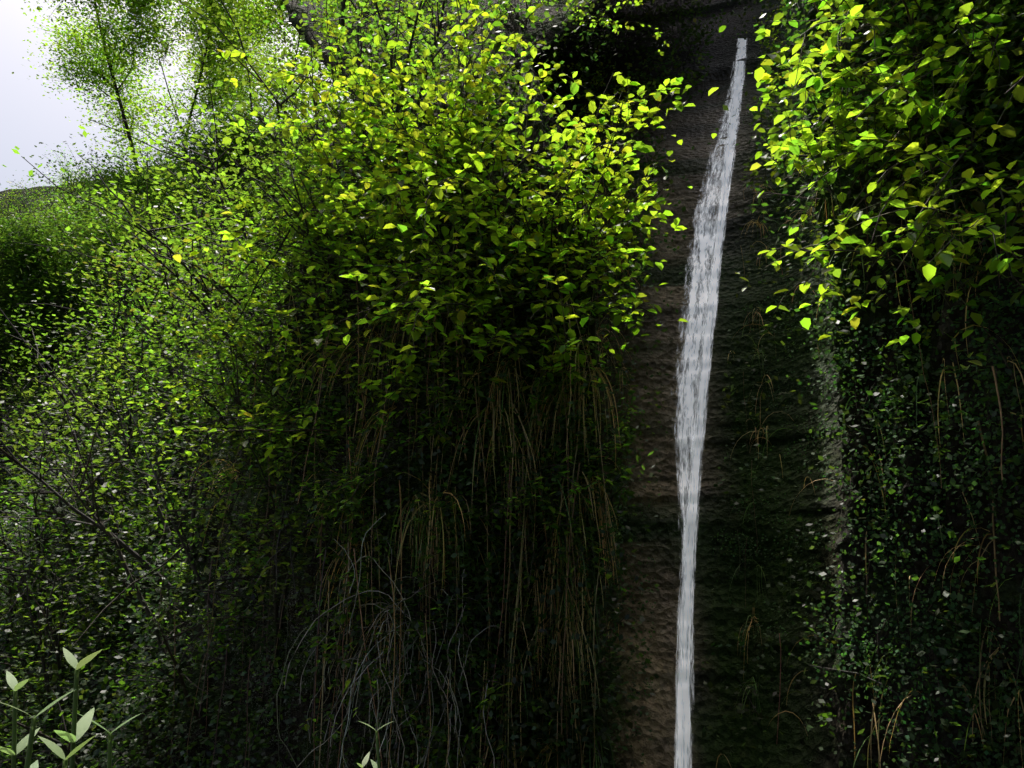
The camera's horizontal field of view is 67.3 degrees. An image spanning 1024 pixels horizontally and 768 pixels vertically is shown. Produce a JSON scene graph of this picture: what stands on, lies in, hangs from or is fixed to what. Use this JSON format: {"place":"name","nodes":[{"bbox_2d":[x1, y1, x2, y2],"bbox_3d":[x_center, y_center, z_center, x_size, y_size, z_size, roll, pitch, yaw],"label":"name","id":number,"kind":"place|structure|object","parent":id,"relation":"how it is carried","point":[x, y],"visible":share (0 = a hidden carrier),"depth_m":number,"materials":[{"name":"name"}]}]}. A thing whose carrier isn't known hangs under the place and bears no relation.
{"place":"outdoors","nodes":[
{"label":"outdoors","id":0,"kind":"place"},
{"bbox_2d":[0,0,352,190],"label":"sky","id":1,"kind":"structure","parent":0,"point":[28,118],"materials":[{"name":"white"}]},
{"bbox_2d":[0,0,1023,767],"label":"cliff terrain","id":2,"kind":"structure","parent":0,"point":[718,620],"depth_m":6.01,"materials":[{"name":"brown stone"}]},
{"bbox_2d":[0,0,529,767],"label":"foliage leaves","id":3,"kind":"object","parent":2,"relation":"on","point":[220,68],"visible":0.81,"depth_m":11.39,"materials":[{"name":"green plant"}]},
{"bbox_2d":[0,0,1023,767],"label":"ivy","id":4,"kind":"object","parent":2,"relation":"on","point":[1012,114],"visible":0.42,"depth_m":4.65,"materials":[{"name":"green plant"}]},
{"bbox_2d":[0,0,1023,767],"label":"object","id":5,"kind":"object","parent":2,"relation":"on","point":[118,544],"visible":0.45,"depth_m":5.53,"materials":[{"name":"brown plant"}]},
{"bbox_2d":[1,4,1023,767],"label":"hanging roots","id":6,"kind":"object","parent":2,"relation":"on","point":[421,650],"visible":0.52,"depth_m":4.43,"materials":[{"name":"brown plant"}]},
{"bbox_2d":[52,0,1023,767],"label":"shrub leaves","id":7,"kind":"object","parent":2,"relation":"on","point":[910,108],"visible":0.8,"depth_m":4.49,"materials":[{"name":"green plant"}]},
{"bbox_2d":[183,141,1023,767],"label":"grass tufts","id":8,"kind":"object","parent":2,"relation":"on","point":[527,557],"visible":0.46,"depth_m":4.46,"materials":[{"name":"green plant"}]},
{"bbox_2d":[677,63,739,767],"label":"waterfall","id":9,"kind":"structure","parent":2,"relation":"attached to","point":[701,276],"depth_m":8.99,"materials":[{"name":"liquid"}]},
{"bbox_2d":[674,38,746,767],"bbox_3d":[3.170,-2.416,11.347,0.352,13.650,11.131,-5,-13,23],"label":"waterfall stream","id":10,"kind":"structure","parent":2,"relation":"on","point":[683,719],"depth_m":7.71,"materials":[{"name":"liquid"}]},
{"bbox_2d":[552,140,1023,767],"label":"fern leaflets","id":11,"kind":"object","parent":2,"relation":"on","point":[974,464],"visible":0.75,"depth_m":3.88,"materials":[{"name":"green plant"}]},
{"bbox_3d":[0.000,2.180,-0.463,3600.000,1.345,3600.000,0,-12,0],"label":"ground surface","id":12,"kind":"structure","parent":0,"visible":0},
{"bbox_2d":[0,647,392,767],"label":"herbs","id":13,"kind":"object","parent":12,"relation":"on","point":[79,728],"visible":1,"depth_m":0.87,"materials":[{"name":"green plant"}]}
]}

